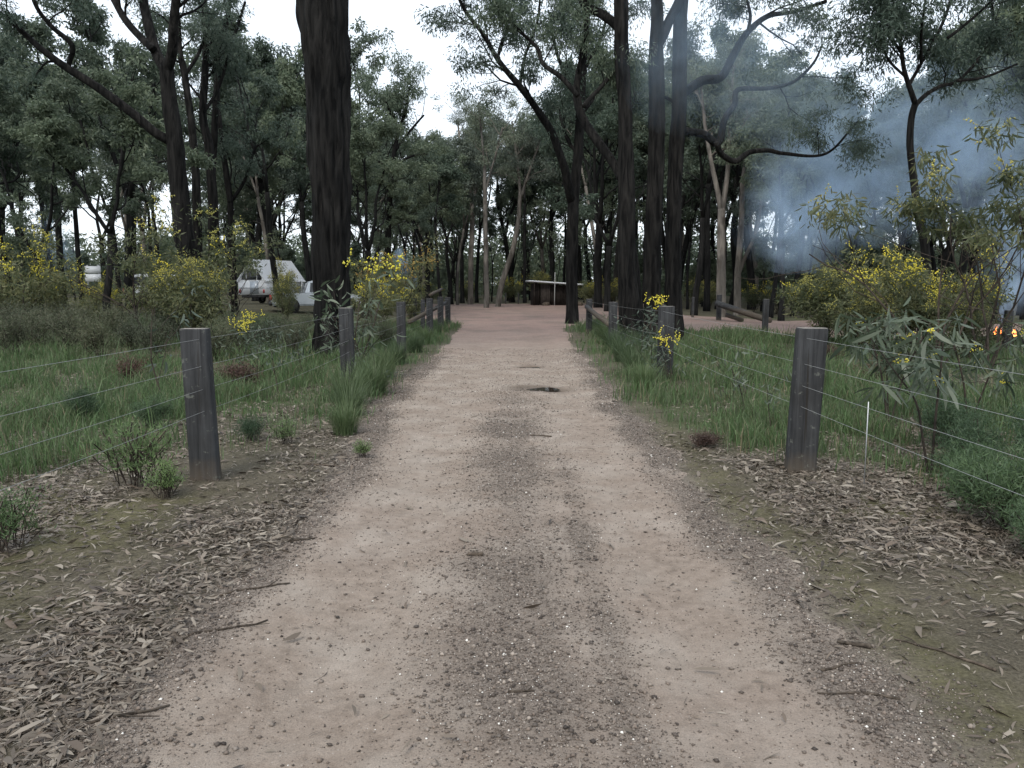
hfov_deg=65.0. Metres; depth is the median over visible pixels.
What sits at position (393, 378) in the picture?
sapling
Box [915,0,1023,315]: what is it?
ironbark tree
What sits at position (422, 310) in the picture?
timber post
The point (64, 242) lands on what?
slim eucalypt
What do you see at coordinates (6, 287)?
wattle shrub
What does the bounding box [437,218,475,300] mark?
slim eucalypt
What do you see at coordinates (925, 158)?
wattle tree
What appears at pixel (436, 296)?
wattle shrub
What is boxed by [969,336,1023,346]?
fallen log
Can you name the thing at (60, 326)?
heath shrub
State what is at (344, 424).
tussock grass
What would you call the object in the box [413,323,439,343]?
tussock grass
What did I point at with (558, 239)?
slim eucalypt
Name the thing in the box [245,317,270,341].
heath shrub
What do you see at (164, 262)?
young eucalypt
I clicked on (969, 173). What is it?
ironbark tree
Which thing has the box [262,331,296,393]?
sapling
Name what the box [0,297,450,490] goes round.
wire fence
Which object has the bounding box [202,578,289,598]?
fallen stick
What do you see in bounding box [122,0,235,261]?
ironbark tree
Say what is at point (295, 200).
ironbark tree
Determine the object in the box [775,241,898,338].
wattle shrub
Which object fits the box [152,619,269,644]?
fallen stick
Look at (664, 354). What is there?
wattle sapling
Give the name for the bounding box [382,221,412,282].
slim eucalypt
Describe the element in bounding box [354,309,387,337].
heath shrub
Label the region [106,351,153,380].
dead bush
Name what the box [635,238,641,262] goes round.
slim eucalypt
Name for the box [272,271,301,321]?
wattle shrub
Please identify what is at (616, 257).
ironbark tree
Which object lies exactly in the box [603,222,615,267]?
slim eucalypt
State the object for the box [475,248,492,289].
slim eucalypt
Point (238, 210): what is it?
ironbark tree
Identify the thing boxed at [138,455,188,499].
weed
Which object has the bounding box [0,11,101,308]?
ironbark tree
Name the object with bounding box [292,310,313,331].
heath shrub
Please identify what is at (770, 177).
ironbark tree
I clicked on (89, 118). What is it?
ironbark tree
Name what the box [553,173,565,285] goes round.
ironbark tree
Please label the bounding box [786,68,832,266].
ironbark tree
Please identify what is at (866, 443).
thin stake
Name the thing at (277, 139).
ironbark tree
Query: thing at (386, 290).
wattle tree
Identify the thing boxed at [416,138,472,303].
ironbark tree
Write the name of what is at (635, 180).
ironbark tree
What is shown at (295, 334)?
heath shrub
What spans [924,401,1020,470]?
heath shrub
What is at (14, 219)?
ironbark tree
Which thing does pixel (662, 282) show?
young eucalypt
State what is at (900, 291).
wattle shrub
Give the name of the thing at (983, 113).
ironbark tree
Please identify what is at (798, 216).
slim eucalypt
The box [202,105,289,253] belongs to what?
ironbark tree
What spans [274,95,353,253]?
gum tree
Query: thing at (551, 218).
ironbark tree
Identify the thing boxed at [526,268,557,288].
wattle shrub
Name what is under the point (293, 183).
gum tree
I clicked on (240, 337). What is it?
wattle sapling
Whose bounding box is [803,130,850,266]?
slim eucalypt
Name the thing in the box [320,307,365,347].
broad leaved wattle
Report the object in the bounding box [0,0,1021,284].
sky
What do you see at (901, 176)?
slim eucalypt
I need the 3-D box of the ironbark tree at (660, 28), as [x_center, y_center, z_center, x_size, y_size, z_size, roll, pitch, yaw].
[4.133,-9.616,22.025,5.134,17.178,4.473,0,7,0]
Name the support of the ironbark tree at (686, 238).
on the ground at (1006, 702)
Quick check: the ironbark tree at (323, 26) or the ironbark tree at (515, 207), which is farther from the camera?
the ironbark tree at (515, 207)
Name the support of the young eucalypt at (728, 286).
on the ground at (1006, 702)
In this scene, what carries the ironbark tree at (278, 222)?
on the ground at (1006, 702)
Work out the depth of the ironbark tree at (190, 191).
104.01 m
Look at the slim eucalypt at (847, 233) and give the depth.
51.20 m
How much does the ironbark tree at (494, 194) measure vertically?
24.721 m
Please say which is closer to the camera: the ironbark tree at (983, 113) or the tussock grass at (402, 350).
the tussock grass at (402, 350)
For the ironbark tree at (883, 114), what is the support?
on the ground at (1006, 702)
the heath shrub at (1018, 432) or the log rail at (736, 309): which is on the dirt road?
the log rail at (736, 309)
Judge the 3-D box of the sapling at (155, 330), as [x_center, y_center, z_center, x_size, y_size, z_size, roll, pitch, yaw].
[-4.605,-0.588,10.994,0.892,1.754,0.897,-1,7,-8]
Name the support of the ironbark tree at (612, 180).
on the ground at (1006, 702)
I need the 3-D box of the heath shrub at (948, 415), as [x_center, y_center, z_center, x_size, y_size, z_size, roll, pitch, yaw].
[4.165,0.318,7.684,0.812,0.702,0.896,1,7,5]
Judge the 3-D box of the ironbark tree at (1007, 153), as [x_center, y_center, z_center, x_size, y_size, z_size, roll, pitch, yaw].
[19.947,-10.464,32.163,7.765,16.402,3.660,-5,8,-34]
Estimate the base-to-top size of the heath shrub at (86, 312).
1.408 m
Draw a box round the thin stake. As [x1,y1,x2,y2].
[864,402,868,487]
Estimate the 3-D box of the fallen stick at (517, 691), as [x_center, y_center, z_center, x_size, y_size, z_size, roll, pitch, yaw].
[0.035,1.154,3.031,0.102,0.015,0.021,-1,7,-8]
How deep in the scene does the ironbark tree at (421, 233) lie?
66.30 m
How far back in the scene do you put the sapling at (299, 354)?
13.52 m
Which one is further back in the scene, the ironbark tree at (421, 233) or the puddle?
the ironbark tree at (421, 233)
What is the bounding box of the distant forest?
[7,200,1017,299]
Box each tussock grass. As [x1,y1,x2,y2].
[306,359,380,404]
[313,389,371,436]
[314,377,375,415]
[331,351,390,386]
[336,348,401,396]
[361,342,404,376]
[374,338,418,364]
[406,328,432,352]
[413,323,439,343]
[433,322,446,334]
[590,320,607,337]
[590,320,629,344]
[591,314,607,333]
[599,326,638,351]
[607,333,641,362]
[607,343,656,375]
[619,328,642,344]
[620,355,674,390]
[622,330,656,356]
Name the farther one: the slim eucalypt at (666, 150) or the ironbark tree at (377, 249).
the slim eucalypt at (666, 150)
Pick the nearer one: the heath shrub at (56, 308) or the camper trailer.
the heath shrub at (56, 308)
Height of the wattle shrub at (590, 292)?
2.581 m
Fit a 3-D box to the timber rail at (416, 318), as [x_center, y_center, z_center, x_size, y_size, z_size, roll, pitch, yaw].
[-2.844,-2.498,27.668,0.147,0.622,5.590,1,7,7]
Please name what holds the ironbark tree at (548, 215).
on the ground at (1006, 702)
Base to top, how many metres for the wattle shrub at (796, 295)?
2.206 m
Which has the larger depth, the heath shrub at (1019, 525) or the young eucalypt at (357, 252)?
the young eucalypt at (357, 252)
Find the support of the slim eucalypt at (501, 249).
on the ground at (1006, 702)
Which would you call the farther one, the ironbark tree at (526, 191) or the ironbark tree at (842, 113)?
the ironbark tree at (526, 191)
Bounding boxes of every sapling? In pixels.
[145,277,210,395]
[215,304,270,365]
[238,309,277,354]
[239,338,281,386]
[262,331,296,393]
[277,328,309,371]
[306,248,414,364]
[345,336,375,371]
[381,370,401,390]
[614,292,668,345]
[618,314,656,355]
[628,336,656,371]
[641,319,692,381]
[696,340,733,397]
[718,344,768,403]
[761,364,791,430]
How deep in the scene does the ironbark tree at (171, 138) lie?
25.89 m
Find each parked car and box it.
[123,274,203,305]
[269,281,360,312]
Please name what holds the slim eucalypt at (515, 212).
on the ground at (1006, 702)
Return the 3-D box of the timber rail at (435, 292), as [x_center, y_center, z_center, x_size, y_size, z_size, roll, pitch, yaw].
[-2.600,-3.163,27.584,0.109,0.281,3.535,0,7,1]
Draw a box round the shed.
[525,280,581,304]
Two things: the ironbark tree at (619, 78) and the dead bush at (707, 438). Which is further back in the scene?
the ironbark tree at (619, 78)
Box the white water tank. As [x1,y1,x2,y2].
[84,265,100,296]
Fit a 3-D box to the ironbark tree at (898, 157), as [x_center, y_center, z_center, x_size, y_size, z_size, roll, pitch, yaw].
[18.188,-7.741,37.012,7.881,10.112,5.831,2,7,16]
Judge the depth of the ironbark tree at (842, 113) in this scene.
42.00 m
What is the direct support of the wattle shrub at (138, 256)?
on the ground at (1006, 702)
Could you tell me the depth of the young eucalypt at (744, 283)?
71.09 m
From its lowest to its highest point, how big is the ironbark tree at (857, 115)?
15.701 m
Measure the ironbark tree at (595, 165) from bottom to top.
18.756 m
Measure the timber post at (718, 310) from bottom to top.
1.452 m
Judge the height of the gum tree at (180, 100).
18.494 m
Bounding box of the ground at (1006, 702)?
[0,290,1023,767]
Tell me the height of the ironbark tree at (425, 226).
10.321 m
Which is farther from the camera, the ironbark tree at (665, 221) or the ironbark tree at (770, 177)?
the ironbark tree at (665, 221)
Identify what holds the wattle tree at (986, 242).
on the ground at (1006, 702)
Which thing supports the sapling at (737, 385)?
on the ground at (1006, 702)
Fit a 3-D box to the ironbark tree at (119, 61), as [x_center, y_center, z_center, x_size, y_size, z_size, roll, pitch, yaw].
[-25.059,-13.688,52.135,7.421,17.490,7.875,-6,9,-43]
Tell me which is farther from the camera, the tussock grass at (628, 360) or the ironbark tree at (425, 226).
the ironbark tree at (425, 226)
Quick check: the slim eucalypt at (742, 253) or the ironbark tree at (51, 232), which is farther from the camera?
the ironbark tree at (51, 232)
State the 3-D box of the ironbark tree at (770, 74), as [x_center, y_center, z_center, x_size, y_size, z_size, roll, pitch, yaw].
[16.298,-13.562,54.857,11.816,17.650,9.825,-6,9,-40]
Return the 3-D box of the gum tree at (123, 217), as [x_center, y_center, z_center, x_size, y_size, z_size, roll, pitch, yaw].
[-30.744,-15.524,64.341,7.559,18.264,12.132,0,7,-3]
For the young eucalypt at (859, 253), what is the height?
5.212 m
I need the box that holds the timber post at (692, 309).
[691,297,694,316]
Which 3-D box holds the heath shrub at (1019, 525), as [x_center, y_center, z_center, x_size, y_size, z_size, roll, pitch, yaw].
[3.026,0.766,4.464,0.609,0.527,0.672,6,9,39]
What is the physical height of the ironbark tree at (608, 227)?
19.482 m
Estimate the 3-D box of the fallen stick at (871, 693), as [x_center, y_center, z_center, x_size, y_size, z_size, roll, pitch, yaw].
[1.301,1.169,3.010,0.300,0.020,0.061,0,7,0]
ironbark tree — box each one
[0,0,243,328]
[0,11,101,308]
[0,28,79,200]
[0,32,69,227]
[0,34,17,79]
[0,50,57,297]
[0,57,144,315]
[0,68,53,308]
[0,122,34,287]
[4,174,38,228]
[6,65,219,320]
[7,45,87,305]
[16,65,36,289]
[16,117,160,281]
[25,0,222,308]
[35,185,101,276]
[43,94,125,309]
[63,96,124,234]
[80,28,196,270]
[99,148,161,311]
[107,129,191,266]
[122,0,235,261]
[165,31,307,300]
[175,0,259,314]
[179,42,288,311]
[185,0,256,275]
[188,159,248,240]
[190,176,255,295]
[192,215,227,253]
[195,10,309,307]
[199,81,306,260]
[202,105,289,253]
[202,140,307,260]
[213,21,305,259]
[223,41,364,282]
[235,167,311,243]
[236,177,311,260]
[247,192,308,249]
[257,74,312,280]
[278,175,363,242]
[295,0,351,356]
[296,16,411,248]
[306,103,439,317]
[306,149,410,309]
[310,118,387,292]
[350,37,457,314]
[355,145,440,305]
[368,180,426,314]
[368,197,424,281]
[379,129,472,306]
[405,156,443,287]
[414,0,669,323]
[415,201,482,296]
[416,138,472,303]
[420,143,469,307]
[424,122,515,302]
[447,118,512,302]
[464,0,658,339]
[468,105,566,301]
[488,141,543,299]
[491,126,546,279]
[502,186,528,293]
[503,112,545,302]
[506,107,611,284]
[520,202,527,297]
[523,171,608,236]
[524,44,671,307]
[533,55,708,310]
[534,95,615,299]
[534,168,609,295]
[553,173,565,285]
[555,128,645,296]
[573,134,646,247]
[581,143,616,257]
[582,96,643,301]
[599,169,645,232]
[611,55,731,267]
[612,176,666,303]
[632,85,751,259]
[633,71,731,294]
[635,180,725,230]
[635,198,641,249]
[643,0,683,339]
[643,52,762,315]
[663,174,738,260]
[664,0,903,339]
[665,46,809,305]
[684,53,838,309]
[684,63,773,308]
[684,233,698,296]
[690,37,768,310]
[696,21,741,303]
[696,178,733,291]
[698,175,772,262]
[713,77,846,320]
[729,50,897,242]
[735,89,811,317]
[745,180,829,260]
[760,101,873,314]
[769,72,871,315]
[769,105,858,274]
[769,199,789,280]
[785,106,862,247]
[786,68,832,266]
[801,119,909,283]
[815,0,1023,342]
[822,97,997,294]
[828,156,920,310]
[867,61,954,261]
[876,100,966,259]
[880,169,988,290]
[881,124,943,255]
[882,107,988,294]
[887,132,989,277]
[888,31,1023,313]
[903,3,1023,302]
[905,57,964,286]
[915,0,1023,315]
[934,199,951,276]
[937,149,1021,276]
[942,34,1000,305]
[947,0,1023,158]
[960,0,1023,323]
[960,144,1023,263]
[981,92,1023,205]
[1014,136,1023,319]
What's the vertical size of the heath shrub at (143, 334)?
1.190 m
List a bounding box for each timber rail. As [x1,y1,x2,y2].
[407,301,446,323]
[429,288,442,295]
[585,304,607,326]
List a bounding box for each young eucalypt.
[0,218,46,286]
[4,234,41,283]
[81,251,106,287]
[114,238,153,288]
[152,252,176,273]
[169,246,207,278]
[226,234,265,287]
[262,247,293,260]
[279,248,310,285]
[285,255,310,274]
[349,242,361,288]
[394,262,417,286]
[430,267,450,293]
[611,254,642,287]
[638,253,642,282]
[661,249,664,288]
[710,251,732,285]
[726,249,759,288]
[727,270,746,298]
[741,262,764,290]
[750,231,812,309]
[752,249,774,292]
[758,265,779,298]
[778,264,804,284]
[785,250,818,284]
[788,221,846,284]
[836,222,899,280]
[842,238,884,275]
[950,262,983,282]
[967,262,990,287]
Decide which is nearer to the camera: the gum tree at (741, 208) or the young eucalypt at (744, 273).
the gum tree at (741, 208)
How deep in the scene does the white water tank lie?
39.61 m
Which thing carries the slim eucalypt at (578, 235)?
on the ground at (1006, 702)
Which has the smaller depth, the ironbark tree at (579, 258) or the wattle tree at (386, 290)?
the wattle tree at (386, 290)
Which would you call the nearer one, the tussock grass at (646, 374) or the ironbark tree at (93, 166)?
the tussock grass at (646, 374)
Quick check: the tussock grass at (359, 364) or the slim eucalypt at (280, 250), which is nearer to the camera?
the tussock grass at (359, 364)
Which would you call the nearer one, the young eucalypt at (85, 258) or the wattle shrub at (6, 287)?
the wattle shrub at (6, 287)
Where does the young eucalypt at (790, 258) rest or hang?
on the ground at (1006, 702)
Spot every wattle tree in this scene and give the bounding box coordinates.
[350,231,445,314]
[362,269,418,321]
[737,145,1023,367]
[824,110,1023,368]
[937,199,1023,352]
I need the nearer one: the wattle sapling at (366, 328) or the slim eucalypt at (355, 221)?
the wattle sapling at (366, 328)
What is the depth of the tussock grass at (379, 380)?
11.37 m
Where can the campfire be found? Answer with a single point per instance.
(1002, 332)
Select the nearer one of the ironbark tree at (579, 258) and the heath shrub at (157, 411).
the heath shrub at (157, 411)
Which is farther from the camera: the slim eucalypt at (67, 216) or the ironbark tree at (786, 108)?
the ironbark tree at (786, 108)
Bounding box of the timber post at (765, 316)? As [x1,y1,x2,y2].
[762,299,769,334]
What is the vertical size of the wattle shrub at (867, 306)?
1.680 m
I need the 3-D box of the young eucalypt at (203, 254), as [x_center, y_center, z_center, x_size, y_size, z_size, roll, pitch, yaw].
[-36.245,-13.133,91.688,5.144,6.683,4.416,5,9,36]
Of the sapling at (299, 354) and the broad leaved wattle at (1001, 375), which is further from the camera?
the sapling at (299, 354)
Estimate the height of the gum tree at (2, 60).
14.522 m
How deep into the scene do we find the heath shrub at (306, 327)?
21.00 m
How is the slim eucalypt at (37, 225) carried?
on the ground at (1006, 702)
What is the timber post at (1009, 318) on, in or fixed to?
on the ground at (1006, 702)
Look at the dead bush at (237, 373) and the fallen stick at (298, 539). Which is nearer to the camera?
the fallen stick at (298, 539)
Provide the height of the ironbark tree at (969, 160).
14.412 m
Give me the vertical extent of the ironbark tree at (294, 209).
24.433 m
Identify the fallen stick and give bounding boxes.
[0,704,169,737]
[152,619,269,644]
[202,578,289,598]
[281,536,314,542]
[302,462,339,467]
[466,552,482,555]
[508,687,534,692]
[817,662,858,671]
[817,691,900,699]
[837,640,870,648]
[894,635,996,671]
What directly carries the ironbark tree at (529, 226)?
on the ground at (1006, 702)
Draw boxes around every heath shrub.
[0,295,55,331]
[0,306,49,353]
[7,299,60,349]
[27,300,98,349]
[35,297,81,333]
[52,308,127,360]
[58,379,103,417]
[61,295,115,343]
[95,297,148,335]
[106,310,159,353]
[125,313,184,356]
[127,390,177,427]
[146,304,201,341]
[191,314,243,358]
[209,304,261,350]
[228,412,269,441]
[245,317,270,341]
[248,313,292,348]
[258,314,310,354]
[282,315,313,341]
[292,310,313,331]
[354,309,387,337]
[368,315,396,345]
[903,383,1001,448]
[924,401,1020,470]
[926,437,1023,531]
[931,421,1014,500]
[995,393,1023,454]
[997,490,1023,547]
[1004,418,1023,468]
[1005,397,1023,433]
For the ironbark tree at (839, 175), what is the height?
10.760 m
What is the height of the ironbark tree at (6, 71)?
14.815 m
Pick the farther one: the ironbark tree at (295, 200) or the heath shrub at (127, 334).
the ironbark tree at (295, 200)
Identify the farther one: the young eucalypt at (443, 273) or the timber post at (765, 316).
the young eucalypt at (443, 273)
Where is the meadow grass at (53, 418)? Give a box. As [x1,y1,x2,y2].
[0,311,1023,510]
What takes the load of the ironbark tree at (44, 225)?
on the ground at (1006, 702)
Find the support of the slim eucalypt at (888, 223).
on the ground at (1006, 702)
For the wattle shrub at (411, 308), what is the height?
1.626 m
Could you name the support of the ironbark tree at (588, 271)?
on the ground at (1006, 702)
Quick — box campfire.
[983,328,1016,336]
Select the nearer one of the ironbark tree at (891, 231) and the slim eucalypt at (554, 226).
the ironbark tree at (891, 231)
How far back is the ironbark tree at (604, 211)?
93.36 m
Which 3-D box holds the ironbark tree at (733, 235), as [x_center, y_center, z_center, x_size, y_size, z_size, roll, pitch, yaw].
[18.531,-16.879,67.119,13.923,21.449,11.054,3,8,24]
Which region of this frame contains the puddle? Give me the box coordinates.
[526,387,559,390]
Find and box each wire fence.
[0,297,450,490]
[586,299,1023,495]
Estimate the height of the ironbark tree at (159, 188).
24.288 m
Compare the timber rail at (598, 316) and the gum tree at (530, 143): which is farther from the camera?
the gum tree at (530, 143)
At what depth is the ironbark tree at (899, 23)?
21.29 m
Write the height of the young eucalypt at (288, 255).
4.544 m
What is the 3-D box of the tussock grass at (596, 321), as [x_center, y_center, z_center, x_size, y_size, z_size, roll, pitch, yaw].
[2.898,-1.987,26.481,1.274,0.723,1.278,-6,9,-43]
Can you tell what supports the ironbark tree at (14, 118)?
on the ground at (1006, 702)
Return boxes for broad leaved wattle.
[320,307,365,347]
[829,312,994,473]
[834,296,965,426]
[916,322,1023,412]
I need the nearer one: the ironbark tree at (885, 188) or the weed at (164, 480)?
the weed at (164, 480)
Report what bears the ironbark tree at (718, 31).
on the ground at (1006, 702)
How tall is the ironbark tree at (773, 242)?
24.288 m
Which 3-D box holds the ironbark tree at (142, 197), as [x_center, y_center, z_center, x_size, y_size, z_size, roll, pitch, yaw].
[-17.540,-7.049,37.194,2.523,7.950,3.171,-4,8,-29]
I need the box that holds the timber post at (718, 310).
[716,295,721,319]
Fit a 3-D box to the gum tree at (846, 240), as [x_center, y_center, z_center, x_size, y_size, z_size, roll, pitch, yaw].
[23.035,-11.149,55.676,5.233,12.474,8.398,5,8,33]
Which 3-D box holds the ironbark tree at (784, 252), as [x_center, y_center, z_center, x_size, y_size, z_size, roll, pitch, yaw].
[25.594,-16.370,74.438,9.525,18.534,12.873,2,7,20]
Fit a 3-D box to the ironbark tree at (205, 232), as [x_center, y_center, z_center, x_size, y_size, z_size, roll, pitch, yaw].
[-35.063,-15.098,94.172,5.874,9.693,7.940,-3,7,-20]
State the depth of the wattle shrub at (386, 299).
27.73 m
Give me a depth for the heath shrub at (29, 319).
19.92 m
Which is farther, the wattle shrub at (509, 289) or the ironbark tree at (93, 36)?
the wattle shrub at (509, 289)
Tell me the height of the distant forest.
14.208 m
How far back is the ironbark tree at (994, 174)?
34.92 m
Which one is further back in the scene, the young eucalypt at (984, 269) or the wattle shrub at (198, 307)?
the young eucalypt at (984, 269)
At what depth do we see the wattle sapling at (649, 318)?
17.44 m
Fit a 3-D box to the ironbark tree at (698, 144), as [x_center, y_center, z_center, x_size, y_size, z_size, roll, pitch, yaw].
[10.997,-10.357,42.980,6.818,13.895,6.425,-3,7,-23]
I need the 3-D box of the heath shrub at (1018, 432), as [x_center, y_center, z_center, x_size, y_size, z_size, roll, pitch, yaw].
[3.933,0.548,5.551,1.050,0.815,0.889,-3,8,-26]
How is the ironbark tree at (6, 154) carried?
on the ground at (1006, 702)
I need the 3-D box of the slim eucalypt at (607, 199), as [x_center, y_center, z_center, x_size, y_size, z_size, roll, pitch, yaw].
[7.590,-12.251,62.830,3.876,13.203,6.488,-2,7,-15]
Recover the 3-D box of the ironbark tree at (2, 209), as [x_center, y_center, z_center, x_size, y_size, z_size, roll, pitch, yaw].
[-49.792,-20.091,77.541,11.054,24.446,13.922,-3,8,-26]
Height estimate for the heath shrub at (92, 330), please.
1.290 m
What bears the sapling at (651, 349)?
on the ground at (1006, 702)
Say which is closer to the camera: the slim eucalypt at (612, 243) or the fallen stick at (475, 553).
the fallen stick at (475, 553)
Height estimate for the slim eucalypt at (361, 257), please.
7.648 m
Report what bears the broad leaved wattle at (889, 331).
on the ground at (1006, 702)
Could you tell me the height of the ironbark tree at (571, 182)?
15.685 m
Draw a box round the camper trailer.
[237,259,305,302]
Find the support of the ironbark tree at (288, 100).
on the ground at (1006, 702)
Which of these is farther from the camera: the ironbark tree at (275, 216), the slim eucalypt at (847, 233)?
the ironbark tree at (275, 216)
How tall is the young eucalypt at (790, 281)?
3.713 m
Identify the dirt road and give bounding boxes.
[72,304,1022,767]
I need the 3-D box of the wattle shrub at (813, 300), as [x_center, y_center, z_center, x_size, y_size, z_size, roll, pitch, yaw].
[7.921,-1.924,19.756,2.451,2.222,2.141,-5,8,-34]
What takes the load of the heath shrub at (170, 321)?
on the ground at (1006, 702)
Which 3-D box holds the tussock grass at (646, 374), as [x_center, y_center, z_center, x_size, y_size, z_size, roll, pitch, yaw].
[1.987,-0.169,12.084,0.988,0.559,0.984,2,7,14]
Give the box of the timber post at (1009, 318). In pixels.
[1002,310,1013,351]
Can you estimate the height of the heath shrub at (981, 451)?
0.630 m
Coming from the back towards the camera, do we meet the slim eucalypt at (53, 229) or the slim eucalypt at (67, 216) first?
the slim eucalypt at (53, 229)
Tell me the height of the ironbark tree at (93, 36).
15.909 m
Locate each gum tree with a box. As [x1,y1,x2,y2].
[0,26,55,184]
[76,115,183,252]
[82,59,211,273]
[188,169,273,247]
[192,48,310,259]
[212,77,270,302]
[270,103,362,195]
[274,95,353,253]
[350,119,427,307]
[351,192,414,276]
[392,135,456,299]
[425,127,487,276]
[430,90,503,303]
[443,77,532,307]
[450,134,490,304]
[475,87,561,306]
[496,123,592,280]
[536,57,646,303]
[632,18,723,245]
[665,28,776,316]
[704,71,812,306]
[716,64,789,314]
[783,63,872,306]
[801,179,885,244]
[867,91,953,290]
[880,84,951,288]
[960,101,1023,310]
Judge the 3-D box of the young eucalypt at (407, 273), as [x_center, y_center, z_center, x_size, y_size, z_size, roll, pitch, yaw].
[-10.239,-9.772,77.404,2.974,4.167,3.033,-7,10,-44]
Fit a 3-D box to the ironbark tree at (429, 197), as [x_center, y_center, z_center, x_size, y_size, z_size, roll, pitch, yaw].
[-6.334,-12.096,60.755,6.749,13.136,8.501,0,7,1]
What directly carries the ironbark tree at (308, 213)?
on the ground at (1006, 702)
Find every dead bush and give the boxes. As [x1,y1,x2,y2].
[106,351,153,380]
[214,358,264,384]
[685,427,728,446]
[826,343,843,361]
[848,354,912,382]
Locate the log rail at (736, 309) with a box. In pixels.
[714,300,771,322]
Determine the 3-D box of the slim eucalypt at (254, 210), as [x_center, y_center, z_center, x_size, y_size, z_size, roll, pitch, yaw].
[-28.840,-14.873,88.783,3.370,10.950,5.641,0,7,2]
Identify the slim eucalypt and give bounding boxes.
[19,158,72,264]
[22,47,163,316]
[24,214,55,250]
[37,178,76,300]
[42,226,54,250]
[62,238,71,273]
[235,198,262,246]
[252,164,285,259]
[254,228,289,256]
[350,234,364,293]
[351,183,386,274]
[378,235,400,257]
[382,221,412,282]
[399,178,435,289]
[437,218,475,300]
[474,215,510,301]
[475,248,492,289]
[506,191,530,300]
[508,208,553,299]
[516,249,529,298]
[537,200,554,281]
[544,221,557,272]
[552,234,565,280]
[561,199,585,302]
[578,198,617,279]
[581,145,645,252]
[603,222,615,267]
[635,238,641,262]
[642,144,667,297]
[663,160,716,309]
[685,177,740,306]
[729,195,756,304]
[735,168,793,311]
[769,232,787,258]
[783,163,852,296]
[785,189,815,227]
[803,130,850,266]
[822,179,877,269]
[846,189,897,242]
[877,116,939,296]
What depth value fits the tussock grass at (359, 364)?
12.10 m
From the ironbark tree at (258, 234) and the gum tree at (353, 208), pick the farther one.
the gum tree at (353, 208)
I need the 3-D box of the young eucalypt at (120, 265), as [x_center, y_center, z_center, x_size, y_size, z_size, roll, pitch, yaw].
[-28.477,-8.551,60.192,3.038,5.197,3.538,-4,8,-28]
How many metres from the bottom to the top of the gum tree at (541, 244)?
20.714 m
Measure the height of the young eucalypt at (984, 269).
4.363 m
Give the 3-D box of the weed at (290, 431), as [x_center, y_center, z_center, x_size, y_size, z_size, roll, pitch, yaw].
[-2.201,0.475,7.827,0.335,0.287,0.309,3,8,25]
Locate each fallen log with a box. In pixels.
[725,313,743,321]
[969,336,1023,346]
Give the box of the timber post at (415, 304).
[413,295,416,322]
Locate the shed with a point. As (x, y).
(540, 294)
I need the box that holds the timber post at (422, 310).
[421,300,424,328]
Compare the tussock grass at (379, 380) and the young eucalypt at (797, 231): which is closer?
the tussock grass at (379, 380)
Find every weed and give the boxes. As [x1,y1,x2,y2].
[0,482,57,556]
[78,414,187,488]
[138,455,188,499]
[265,419,299,444]
[352,439,371,456]
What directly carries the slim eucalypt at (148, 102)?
on the ground at (1006, 702)
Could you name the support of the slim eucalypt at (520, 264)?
on the ground at (1006, 702)
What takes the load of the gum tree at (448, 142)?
on the ground at (1006, 702)
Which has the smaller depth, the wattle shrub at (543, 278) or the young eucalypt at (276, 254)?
the young eucalypt at (276, 254)
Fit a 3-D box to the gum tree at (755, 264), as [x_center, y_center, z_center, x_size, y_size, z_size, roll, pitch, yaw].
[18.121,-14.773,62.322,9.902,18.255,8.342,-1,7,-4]
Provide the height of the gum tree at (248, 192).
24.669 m
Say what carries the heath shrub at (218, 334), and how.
on the ground at (1006, 702)
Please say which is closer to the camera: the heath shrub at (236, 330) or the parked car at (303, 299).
the heath shrub at (236, 330)
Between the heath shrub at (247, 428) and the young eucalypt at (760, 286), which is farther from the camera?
the young eucalypt at (760, 286)
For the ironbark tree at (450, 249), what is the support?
on the ground at (1006, 702)
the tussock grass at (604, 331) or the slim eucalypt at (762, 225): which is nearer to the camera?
the tussock grass at (604, 331)
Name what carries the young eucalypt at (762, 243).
on the ground at (1006, 702)
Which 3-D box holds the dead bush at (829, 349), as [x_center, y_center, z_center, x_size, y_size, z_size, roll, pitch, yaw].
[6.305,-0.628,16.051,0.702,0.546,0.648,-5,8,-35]
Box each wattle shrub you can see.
[0,230,88,319]
[0,261,27,312]
[16,195,188,327]
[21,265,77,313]
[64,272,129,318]
[117,235,236,337]
[134,248,239,327]
[182,203,285,324]
[267,257,301,313]
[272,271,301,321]
[350,272,408,323]
[394,289,425,318]
[416,282,445,298]
[459,281,478,301]
[493,275,526,302]
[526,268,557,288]
[578,277,603,301]
[590,277,617,301]
[681,274,714,305]
[699,280,715,308]
[741,281,772,312]
[761,281,789,313]
[774,260,871,338]
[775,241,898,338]
[776,275,814,317]
[816,285,903,345]
[819,243,951,338]
[830,241,1007,346]
[900,250,1017,345]
[918,280,1020,360]
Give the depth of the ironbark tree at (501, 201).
78.06 m
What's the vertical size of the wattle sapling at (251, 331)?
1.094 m
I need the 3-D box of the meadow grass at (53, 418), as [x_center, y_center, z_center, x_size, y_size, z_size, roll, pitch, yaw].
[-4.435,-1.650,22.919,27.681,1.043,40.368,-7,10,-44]
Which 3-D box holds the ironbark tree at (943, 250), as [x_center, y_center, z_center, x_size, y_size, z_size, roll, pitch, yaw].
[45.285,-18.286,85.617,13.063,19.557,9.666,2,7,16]
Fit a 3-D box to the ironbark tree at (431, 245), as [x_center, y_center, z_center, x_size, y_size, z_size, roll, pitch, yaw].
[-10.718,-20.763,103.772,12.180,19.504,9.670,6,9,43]

